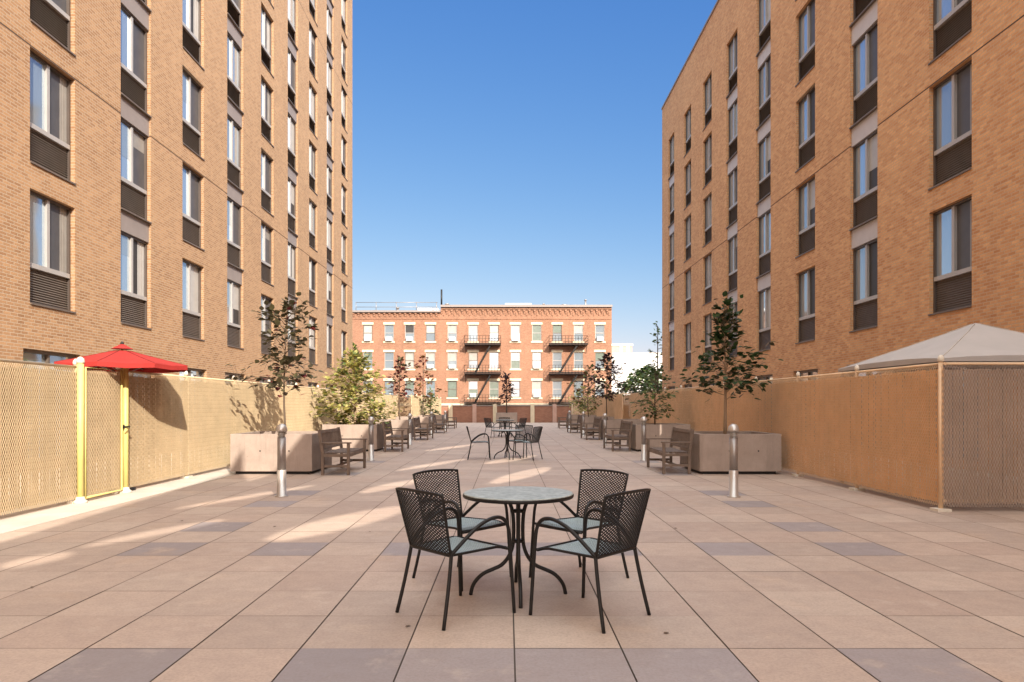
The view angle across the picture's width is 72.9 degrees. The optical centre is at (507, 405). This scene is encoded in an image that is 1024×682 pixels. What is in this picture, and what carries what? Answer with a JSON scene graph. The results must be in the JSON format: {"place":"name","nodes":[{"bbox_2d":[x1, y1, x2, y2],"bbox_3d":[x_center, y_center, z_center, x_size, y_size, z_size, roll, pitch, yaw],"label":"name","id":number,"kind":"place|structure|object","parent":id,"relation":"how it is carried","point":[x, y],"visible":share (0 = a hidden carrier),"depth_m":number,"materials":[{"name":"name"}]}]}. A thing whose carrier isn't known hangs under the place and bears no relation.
{"place":"outdoors","nodes":[
{"label":"outdoors","id":0,"kind":"place"},
{"bbox_2d":[352,289,612,404],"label":"brick row house","id":1,"kind":"structure","parent":0,"point":[543,354],"depth_m":75.00,"materials":[{"name":"brick"}]},
{"bbox_2d":[0,451,1017,533],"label":"concrete margin","id":2,"kind":"object","parent":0,"point":[16,520],"visible":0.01,"depth_m":10.08,"materials":[{"name":"beige concrete"}]},
{"bbox_2d":[54,341,187,490],"bbox_3d":[-6.270,0.170,11.280,1.852,2.430,1.852,0,0,13],"label":"patio umbrella","id":3,"kind":"object","parent":2,"relation":"on","point":[121,356],"visible":0.84,"depth_m":10.90,"materials":[{"name":"red fabric"}]},
{"bbox_2d":[0,359,440,515],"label":"slatted fence","id":4,"kind":"object","parent":2,"relation":"on","point":[201,435],"visible":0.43,"depth_m":11.77,"materials":[{"name":"wood"}]},
{"bbox_2d":[73,357,131,503],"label":"fence gate","id":5,"kind":"structure","parent":4,"relation":"attached to","point":[108,444],"depth_m":10.39,"materials":[{"name":"yellow paint"}]},
{"bbox_2d":[0,423,1023,681],"bbox_3d":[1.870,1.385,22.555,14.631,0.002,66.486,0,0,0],"label":"paving","id":6,"kind":"structure","parent":0,"point":[362,633],"depth_m":5.30,"materials":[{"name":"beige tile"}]},
{"bbox_2d":[230,431,331,473],"bbox_3d":[-4.740,0.980,14.699,1.640,0.810,1.602,0,0,0],"label":"concrete planter","id":7,"kind":"object","parent":6,"relation":"on","point":[255,452],"visible":0.84,"depth_m":13.90,"materials":[{"name":"beige concrete"}]},
{"bbox_2d":[225,292,323,433],"bbox_3d":[-4.641,-0.862,14.625,2.124,3.027,1.696,0,0,34],"label":"sapling tree","id":8,"kind":"object","parent":7,"relation":"on","point":[286,308],"visible":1,"depth_m":14.66,"materials":[{"name":"green plant"}]},
{"bbox_2d":[275,424,287,496],"bbox_3d":[-3.440,0.832,10.560,0.200,1.107,0.200,0,0,0],"label":"bollard light","id":9,"kind":"object","parent":6,"relation":"on","point":[281,429],"visible":1,"depth_m":10.51,"materials":[{"name":"metal"}]},
{"bbox_2d":[317,427,366,474],"bbox_3d":[-3.433,0.931,14.550,0.666,0.908,1.636,0,0,0],"label":"wooden bench","id":10,"kind":"object","parent":6,"relation":"on","point":[341,452],"visible":1,"depth_m":14.16,"materials":[{"name":"brown wood"}]},
{"bbox_2d":[322,423,383,450],"bbox_3d":[-4.740,0.980,21.599,1.640,0.810,1.602,0,0,0],"label":"concrete planter","id":11,"kind":"object","parent":6,"relation":"on","point":[355,431],"visible":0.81,"depth_m":20.80,"materials":[{"name":"beige concrete"}]},
{"bbox_2d":[309,345,403,427],"bbox_3d":[-4.732,-0.501,21.590,3.019,2.833,2.697,0,0,0],"label":"shrub","id":12,"kind":"object","parent":11,"relation":"in","point":[355,359],"visible":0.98,"depth_m":21.39,"materials":[{"name":"green plant"}]},
{"bbox_2d":[367,417,374,460],"bbox_3d":[-3.420,0.832,17.400,0.200,1.107,0.200,0,0,0],"label":"bollard light","id":13,"kind":"object","parent":6,"relation":"on","point":[371,442],"visible":1,"depth_m":17.35,"materials":[{"name":"metal"}]},
{"bbox_2d":[368,419,413,439],"bbox_3d":[-4.740,0.980,28.499,1.640,0.810,1.602,0,0,0],"label":"concrete planter","id":14,"kind":"object","parent":6,"relation":"on","point":[398,423],"visible":0.41,"depth_m":27.70,"materials":[{"name":"beige concrete"}]},
{"bbox_2d":[385,355,419,419],"bbox_3d":[-4.586,-0.712,28.476,1.619,2.728,1.262,0,0,38],"label":"sapling tree","id":15,"kind":"object","parent":14,"relation":"on","point":[400,368],"visible":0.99,"depth_m":28.42,"materials":[{"name":"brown plant"}]},
{"bbox_2d":[382,420,409,451],"bbox_3d":[-3.433,0.931,21.450,0.666,0.908,1.636,0,0,-2],"label":"wooden bench","id":16,"kind":"object","parent":6,"relation":"on","point":[388,430],"visible":0.9,"depth_m":20.91,"materials":[{"name":"brown wood"}]},
{"bbox_2d":[396,416,429,432],"bbox_3d":[-4.740,0.980,35.399,1.640,0.810,1.602,0,0,0],"label":"concrete planter","id":17,"kind":"object","parent":6,"relation":"on","point":[424,421],"visible":0.44,"depth_m":34.60,"materials":[{"name":"beige concrete"}]},
{"bbox_2d":[403,354,447,416],"bbox_3d":[-4.453,-0.998,35.565,2.232,3.297,2.139,0,0,36],"label":"sapling tree","id":18,"kind":"object","parent":17,"relation":"on","point":[420,378],"visible":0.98,"depth_m":35.39,"materials":[{"name":"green plant"}]},
{"bbox_2d":[395,487,515,630],"bbox_3d":[-0.370,0.961,4.632,0.631,0.854,0.593,0,0,-43],"label":"armchair","id":19,"kind":"object","parent":6,"relation":"on","point":[451,547],"visible":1,"depth_m":4.50,"materials":[{"name":"black metal"}]},
{"bbox_2d":[412,469,509,590],"bbox_3d":[-0.386,0.961,5.582,0.631,0.854,0.593,0,0,41],"label":"armchair","id":20,"kind":"object","parent":6,"relation":"on","point":[468,524],"visible":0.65,"depth_m":5.68,"materials":[{"name":"black metal"}]},
{"bbox_2d":[496,413,516,422],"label":"concrete planter","id":21,"kind":"object","parent":6,"relation":"on","point":[512,416],"visible":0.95,"depth_m":53.80,"materials":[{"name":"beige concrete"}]},
{"bbox_2d":[499,371,516,412],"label":"sapling tree","id":22,"kind":"object","parent":21,"relation":"on","point":[505,377],"visible":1,"depth_m":54.46,"materials":[{"name":"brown plant"}]},
{"bbox_2d":[401,404,626,422],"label":"parapet wall","id":23,"kind":"structure","parent":6,"relation":"on","point":[475,413],"depth_m":56.20,"materials":[{"name":"brown brick"}]},
{"bbox_2d":[463,486,573,607],"bbox_3d":[0.080,1.012,5.080,0.812,0.750,0.812,0,0,-2],"label":"round table","id":24,"kind":"object","parent":6,"relation":"on","point":[518,496],"visible":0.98,"depth_m":5.05,"materials":[{"name":"black metal"}]},
{"bbox_2d":[506,425,532,457],"bbox_3d":[0.363,0.961,18.782,0.593,0.854,0.631,0,0,22],"label":"armchair","id":25,"kind":"object","parent":6,"relation":"on","point":[521,439],"visible":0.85,"depth_m":18.97,"materials":[{"name":"black metal"}]},
{"bbox_2d":[513,426,542,459],"bbox_3d":[0.550,0.961,17.784,0.631,0.854,0.593,0,0,29],"label":"armchair","id":26,"kind":"object","parent":6,"relation":"on","point":[536,439],"visible":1,"depth_m":17.67,"materials":[{"name":"black metal"}]},
{"bbox_2d":[529,469,628,577],"bbox_3d":[0.600,0.961,5.573,0.631,0.854,0.593,0,0,-42],"label":"armchair","id":27,"kind":"object","parent":6,"relation":"on","point":[575,523],"visible":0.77,"depth_m":5.69,"materials":[{"name":"black metal"}]},
{"bbox_2d":[529,488,650,633],"bbox_3d":[0.570,0.961,4.577,0.631,0.854,0.593,0,0,44],"label":"armchair","id":28,"kind":"object","parent":6,"relation":"on","point":[595,549],"visible":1,"depth_m":4.45,"materials":[{"name":"black metal"}]},
{"bbox_2d":[585,416,613,432],"bbox_3d":[4.680,0.980,35.399,1.640,0.810,1.602,0,0,0],"label":"concrete planter","id":29,"kind":"object","parent":6,"relation":"on","point":[589,420],"visible":0.35,"depth_m":34.60,"materials":[{"name":"beige concrete"}]},
{"bbox_2d":[567,364,603,416],"bbox_3d":[4.064,-0.739,35.299,2.015,2.783,2.158,0,0,0],"label":"sapling tree","id":30,"kind":"object","parent":29,"relation":"on","point":[578,397],"visible":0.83,"depth_m":35.39,"materials":[{"name":"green plant"}]},
{"bbox_2d":[602,420,632,450],"bbox_3d":[3.433,0.931,21.650,0.666,0.908,1.636,0,0,-1],"label":"wooden bench","id":31,"kind":"object","parent":6,"relation":"on","point":[625,428],"visible":1,"depth_m":21.44,"materials":[{"name":"brown wood"}]},
{"bbox_2d":[600,419,641,439],"bbox_3d":[4.680,0.980,28.499,1.640,0.810,1.602,0,0,0],"label":"concrete planter","id":32,"kind":"object","parent":6,"relation":"on","point":[613,423],"visible":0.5,"depth_m":27.70,"materials":[{"name":"beige concrete"}]},
{"bbox_2d":[581,353,630,419],"bbox_3d":[3.997,-0.776,28.541,2.044,2.854,1.999,0,0,16],"label":"sapling tree","id":33,"kind":"object","parent":32,"relation":"on","point":[608,358],"visible":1,"depth_m":28.44,"materials":[{"name":"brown plant"}]},
{"bbox_2d":[640,417,646,460],"bbox_3d":[3.430,0.832,17.400,0.200,1.107,0.200,0,0,0],"label":"bollard light","id":34,"kind":"object","parent":6,"relation":"on","point":[643,443],"visible":1,"depth_m":17.35,"materials":[{"name":"metal"}]},
{"bbox_2d":[627,423,689,450],"bbox_3d":[4.680,0.980,21.599,1.640,0.810,1.602,0,0,0],"label":"concrete planter","id":35,"kind":"object","parent":6,"relation":"on","point":[660,430],"visible":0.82,"depth_m":20.80,"materials":[{"name":"beige concrete"}]},
{"bbox_2d":[622,364,679,424],"bbox_3d":[4.446,-0.319,21.705,1.708,1.939,2.179,0,0,0],"label":"sapling tree","id":36,"kind":"object","parent":35,"relation":"on","point":[658,390],"visible":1,"depth_m":21.55,"materials":[{"name":"green plant"}]},
{"bbox_2d":[645,427,693,473],"bbox_3d":[3.433,0.931,14.750,0.666,0.908,1.636,0,0,0],"label":"wooden bench","id":37,"kind":"object","parent":6,"relation":"on","point":[670,451],"visible":1,"depth_m":14.35,"materials":[{"name":"brown wood"}]},
{"bbox_2d":[680,431,780,473],"bbox_3d":[4.680,0.980,14.699,1.640,0.810,1.602,0,0,0],"label":"concrete planter","id":38,"kind":"object","parent":6,"relation":"on","point":[759,452],"visible":0.84,"depth_m":13.90,"materials":[{"name":"beige concrete"}]},
{"bbox_2d":[679,291,783,433],"bbox_3d":[4.724,-0.891,14.726,2.012,3.084,1.878,0,0,0],"label":"sapling tree","id":39,"kind":"object","parent":38,"relation":"on","point":[723,319],"visible":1,"depth_m":14.62,"materials":[{"name":"green plant"}]},
{"bbox_2d":[727,424,740,497],"bbox_3d":[3.430,0.832,10.500,0.200,1.107,0.200,0,0,0],"label":"bollard light","id":40,"kind":"object","parent":6,"relation":"on","point":[733,429],"visible":1,"depth_m":10.45,"materials":[{"name":"metal"}]},
{"bbox_2d":[573,355,1023,511],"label":"slatted fence","id":41,"kind":"object","parent":6,"relation":"on","point":[796,413],"visible":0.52,"depth_m":10.27,"materials":[{"name":"beige wood"}]},
{"bbox_2d":[838,323,1023,506],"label":"gazebo tent","id":42,"kind":"object","parent":6,"relation":"on","point":[977,342],"visible":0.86,"depth_m":10.43,"materials":[{"name":"white fabric"}]},
{"bbox_2d":[352,0,716,352],"label":"sky","id":43,"kind":"structure","parent":0,"point":[504,151],"materials":[{"name":"blue"}]},
{"bbox_2d":[612,353,661,401],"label":"white building","id":44,"kind":"structure","parent":0,"point":[636,360],"depth_m":92.00,"materials":[{"name":"paint"}]},
{"bbox_2d":[661,0,1023,476],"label":"brick building","id":45,"kind":"structure","parent":0,"point":[842,183],"depth_m":20.52,"materials":[{"name":"brown brick"}]},
{"bbox_2d":[683,323,690,367],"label":"window","id":46,"kind":"structure","parent":45,"relation":"in","point":[688,327],"depth_m":38.41,"materials":[{"name":"grey glass"}]},
{"bbox_2d":[683,215,690,262],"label":"window","id":47,"kind":"structure","parent":45,"relation":"in","point":[688,221],"depth_m":38.42,"materials":[{"name":"glass"}]},
{"bbox_2d":[684,269,690,314],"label":"window","id":48,"kind":"structure","parent":45,"relation":"in","point":[688,274],"depth_m":38.43,"materials":[{"name":"grey glass"}]},
{"bbox_2d":[702,253,711,305],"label":"window","id":49,"kind":"structure","parent":45,"relation":"in","point":[708,260],"depth_m":34.59,"materials":[{"name":"grey glass"}]},
{"bbox_2d":[702,193,711,247],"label":"window","id":50,"kind":"structure","parent":45,"relation":"in","point":[708,201],"depth_m":34.61,"materials":[{"name":"grey glass"}]},
{"bbox_2d":[702,133,711,189],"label":"window","id":51,"kind":"structure","parent":45,"relation":"in","point":[708,143],"depth_m":34.59,"materials":[{"name":"glass"}]},
{"bbox_2d":[702,73,711,131],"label":"window","id":52,"kind":"structure","parent":45,"relation":"in","point":[708,85],"depth_m":34.61,"materials":[{"name":"glass"}]},
{"bbox_2d":[705,313,711,361],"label":"window","id":53,"kind":"structure","parent":45,"relation":"in","point":[708,325],"depth_m":34.59,"materials":[{"name":"grey glass"}]},
{"bbox_2d":[726,167,736,228],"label":"window","id":54,"kind":"structure","parent":45,"relation":"in","point":[733,175],"depth_m":30.80,"materials":[{"name":"grey glass"}]},
{"bbox_2d":[726,100,736,163],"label":"window","id":55,"kind":"structure","parent":45,"relation":"in","point":[733,110],"depth_m":30.81,"materials":[{"name":"clear glass"}]},
{"bbox_2d":[726,32,736,98],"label":"window","id":56,"kind":"structure","parent":45,"relation":"in","point":[733,44],"depth_m":30.78,"materials":[{"name":"grey glass"}]},
{"bbox_2d":[727,235,736,292],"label":"window","id":57,"kind":"structure","parent":45,"relation":"in","point":[733,241],"depth_m":30.81,"materials":[{"name":"grey glass"}]},
{"bbox_2d":[756,209,770,278],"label":"window","id":58,"kind":"structure","parent":45,"relation":"in","point":[765,220],"depth_m":26.98,"materials":[{"name":"grey glass"}]},
{"bbox_2d":[756,132,770,204],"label":"window","id":59,"kind":"structure","parent":45,"relation":"in","point":[765,145],"depth_m":26.98,"materials":[{"name":"grey glass"}]},
{"bbox_2d":[756,54,770,130],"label":"window","id":60,"kind":"structure","parent":45,"relation":"in","point":[765,70],"depth_m":26.94,"materials":[{"name":"glass"}]},
{"bbox_2d":[756,0,770,56],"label":"window","id":61,"kind":"structure","parent":45,"relation":"in","point":[764,5],"depth_m":27.07,"materials":[{"name":"glass"}]},
{"bbox_2d":[757,287,770,351],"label":"window","id":62,"kind":"structure","parent":45,"relation":"in","point":[764,295],"depth_m":26.98,"materials":[{"name":"grey glass"}]},
{"bbox_2d":[795,267,814,343],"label":"window","id":63,"kind":"structure","parent":45,"relation":"in","point":[806,278],"depth_m":23.17,"materials":[{"name":"grey glass"}]},
{"bbox_2d":[795,176,814,258],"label":"window","id":64,"kind":"structure","parent":45,"relation":"in","point":[806,191],"depth_m":23.17,"materials":[{"name":"grey glass"}]},
{"bbox_2d":[795,86,814,172],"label":"window","id":65,"kind":"structure","parent":45,"relation":"in","point":[807,104],"depth_m":23.15,"materials":[{"name":"glass"}]},
{"bbox_2d":[795,0,814,86],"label":"window","id":66,"kind":"structure","parent":45,"relation":"in","point":[807,17],"depth_m":23.20,"materials":[{"name":"grey glass"}]},
{"bbox_2d":[849,0,875,27],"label":"window","id":67,"kind":"structure","parent":45,"relation":"in","point":[860,7],"depth_m":19.71,"materials":[{"name":"grey metal"}]},
{"bbox_2d":[849,239,876,332],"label":"window","id":68,"kind":"structure","parent":45,"relation":"in","point":[864,256],"depth_m":19.41,"materials":[{"name":"grey glass"}]},
{"bbox_2d":[849,130,876,230],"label":"window","id":69,"kind":"structure","parent":45,"relation":"in","point":[865,152],"depth_m":19.41,"materials":[{"name":"grey glass"}]},
{"bbox_2d":[849,22,876,128],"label":"window","id":70,"kind":"structure","parent":45,"relation":"in","point":[865,49],"depth_m":19.41,"materials":[{"name":"glass"}]},
{"bbox_2d":[928,196,971,315],"bbox_3d":[9.985,-3.306,15.520,0.230,2.412,1.492,0,0,0],"label":"window","id":71,"kind":"structure","parent":45,"relation":"in","point":[952,225],"depth_m":15.55,"materials":[{"name":"glass"}]},
{"bbox_2d":[928,59,971,190],"bbox_3d":[9.985,-6.246,15.520,0.230,2.412,1.492,0,0,0],"label":"window","id":72,"kind":"structure","parent":45,"relation":"in","point":[952,97],"depth_m":15.55,"materials":[{"name":"glass"}]},
{"bbox_2d":[928,0,971,64],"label":"window","id":73,"kind":"structure","parent":45,"relation":"in","point":[952,19],"depth_m":15.73,"materials":[{"name":"brown metal"}]},
{"label":"ground","id":74,"kind":"structure","parent":0,"visible":0},
{"bbox_2d":[0,0,351,472],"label":"brick building","id":75,"kind":"structure","parent":74,"relation":"on","point":[176,181],"depth_m":20.80,"materials":[{"name":"brown brick"}]},
{"bbox_2d":[23,349,75,460],"bbox_3d":[-10.040,0.007,15.120,0.080,2.357,1.892,0,0,0],"label":"window","id":76,"kind":"structure","parent":75,"relation":"in","point":[28,355],"depth_m":15.01,"materials":[{"name":"grey glass"}]},
{"bbox_2d":[30,190,75,313],"bbox_3d":[-9.985,-3.306,15.120,0.230,2.412,1.492,0,0,0],"label":"window","id":77,"kind":"structure","parent":75,"relation":"in","point":[50,220],"depth_m":15.21,"materials":[{"name":"grey glass"}]},
{"bbox_2d":[30,50,75,184],"bbox_3d":[-9.985,-6.246,15.120,0.230,2.412,1.492,0,0,0],"label":"window","id":78,"kind":"structure","parent":75,"relation":"in","point":[50,90],"depth_m":15.21,"materials":[{"name":"clear glass"}]},
{"bbox_2d":[30,0,75,56],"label":"window","id":79,"kind":"structure","parent":75,"relation":"in","point":[53,17],"depth_m":15.37,"materials":[{"name":"brown metal"}]},
{"bbox_2d":[121,231,151,329],"bbox_3d":[-9.985,-3.306,18.495,0.230,2.412,1.492,0,0,0],"label":"window","id":80,"kind":"structure","parent":75,"relation":"in","point":[133,250],"depth_m":18.66,"materials":[{"name":"glass"}]},
{"bbox_2d":[121,118,151,223],"bbox_3d":[-9.985,-6.246,18.495,0.230,2.412,1.492,0,0,0],"label":"window","id":81,"kind":"structure","parent":75,"relation":"in","point":[133,143],"depth_m":18.65,"materials":[{"name":"grey glass"}]},
{"bbox_2d":[121,4,151,117],"bbox_3d":[-9.985,-9.186,18.495,0.230,2.412,1.492,0,0,0],"label":"window","id":82,"kind":"structure","parent":75,"relation":"in","point":[133,35],"depth_m":18.66,"materials":[{"name":"grey glass"}]},
{"bbox_2d":[182,259,204,340],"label":"window","id":83,"kind":"structure","parent":75,"relation":"in","point":[191,273],"depth_m":22.05,"materials":[{"name":"beige glass"}]},
{"bbox_2d":[182,163,204,250],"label":"window","id":84,"kind":"structure","parent":75,"relation":"in","point":[191,182],"depth_m":22.05,"materials":[{"name":"grey glass"}]},
{"bbox_2d":[182,68,204,160],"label":"window","id":85,"kind":"structure","parent":75,"relation":"in","point":[191,91],"depth_m":22.05,"materials":[{"name":"glass"}]},
{"bbox_2d":[182,0,204,70],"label":"window","id":86,"kind":"structure","parent":75,"relation":"in","point":[191,9],"depth_m":22.12,"materials":[{"name":"grey glass"}]},
{"bbox_2d":[227,279,243,348],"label":"window","id":87,"kind":"structure","parent":75,"relation":"in","point":[233,289],"depth_m":25.46,"materials":[{"name":"white glass"}]},
{"bbox_2d":[227,197,243,270],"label":"window","id":88,"kind":"structure","parent":75,"relation":"in","point":[233,209],"depth_m":25.47,"materials":[{"name":"white glass"}]},
{"bbox_2d":[227,115,243,192],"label":"window","id":89,"kind":"structure","parent":75,"relation":"in","point":[233,130],"depth_m":25.47,"materials":[{"name":"grey glass"}]},
{"bbox_2d":[227,32,243,113],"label":"window","id":90,"kind":"structure","parent":75,"relation":"in","point":[233,51],"depth_m":25.47,"materials":[{"name":"clear glass"}]},
{"bbox_2d":[227,0,243,35],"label":"window","id":91,"kind":"structure","parent":75,"relation":"in","point":[233,6],"depth_m":25.55,"materials":[{"name":"brown metal"}]},
{"bbox_2d":[261,295,270,354],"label":"window","id":92,"kind":"structure","parent":75,"relation":"in","point":[264,350],"depth_m":28.71,"materials":[{"name":"glass"}]},
{"bbox_2d":[261,222,273,285],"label":"window","id":93,"kind":"structure","parent":75,"relation":"in","point":[265,231],"depth_m":28.84,"materials":[{"name":"grey glass"}]},
{"bbox_2d":[261,150,273,216],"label":"window","id":94,"kind":"structure","parent":75,"relation":"in","point":[265,160],"depth_m":28.84,"materials":[{"name":"white glass"}]},
{"bbox_2d":[261,78,273,147],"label":"window","id":95,"kind":"structure","parent":75,"relation":"in","point":[265,90],"depth_m":28.84,"materials":[{"name":"glass"}]},
{"bbox_2d":[261,5,273,77],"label":"window","id":96,"kind":"structure","parent":75,"relation":"in","point":[265,20],"depth_m":28.84,"materials":[{"name":"white glass"}]},
{"bbox_2d":[288,242,297,298],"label":"window","id":97,"kind":"structure","parent":75,"relation":"in","point":[291,249],"depth_m":32.32,"materials":[{"name":"white glass"}]},
{"bbox_2d":[288,178,297,236],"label":"window","id":98,"kind":"structure","parent":75,"relation":"in","point":[291,186],"depth_m":32.32,"materials":[{"name":"glass"}]},
{"bbox_2d":[288,114,297,173],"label":"window","id":99,"kind":"structure","parent":75,"relation":"in","point":[291,124],"depth_m":32.32,"materials":[{"name":"white glass"}]},
{"bbox_2d":[288,49,297,111],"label":"window","id":100,"kind":"structure","parent":75,"relation":"in","point":[291,61],"depth_m":32.32,"materials":[{"name":"clear glass"}]},
{"bbox_2d":[288,0,297,49],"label":"window","id":101,"kind":"structure","parent":75,"relation":"in","point":[291,3],"depth_m":32.35,"materials":[{"name":"glass"}]},
{"bbox_2d":[309,316,317,364],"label":"window","id":102,"kind":"structure","parent":75,"relation":"in","point":[311,320],"depth_m":35.60,"materials":[{"name":"white glass"}]},
{"bbox_2d":[309,258,317,308],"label":"window","id":103,"kind":"structure","parent":75,"relation":"in","point":[311,263],"depth_m":35.57,"materials":[{"name":"grey glass"}]},
{"bbox_2d":[309,200,317,251],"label":"window","id":104,"kind":"structure","parent":75,"relation":"in","point":[311,206],"depth_m":35.60,"materials":[{"name":"white glass"}]},
{"bbox_2d":[309,142,317,195],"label":"window","id":105,"kind":"structure","parent":75,"relation":"in","point":[311,149],"depth_m":35.60,"materials":[{"name":"grey glass"}]},
{"bbox_2d":[309,84,317,138],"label":"window","id":106,"kind":"structure","parent":75,"relation":"in","point":[311,92],"depth_m":35.60,"materials":[{"name":"glass"}]},
{"bbox_2d":[309,25,317,82],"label":"window","id":107,"kind":"structure","parent":75,"relation":"in","point":[311,35],"depth_m":35.60,"materials":[{"name":"glass"}]},
{"bbox_2d":[327,271,333,316],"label":"window","id":108,"kind":"structure","parent":75,"relation":"in","point":[329,276],"depth_m":39.21,"materials":[{"name":"grey glass"}]},
{"bbox_2d":[618,364,661,393],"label":"street tree","id":109,"kind":"object","parent":74,"relation":"on","point":[638,372],"visible":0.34,"depth_m":65.28,"materials":[{"name":"green plant"}]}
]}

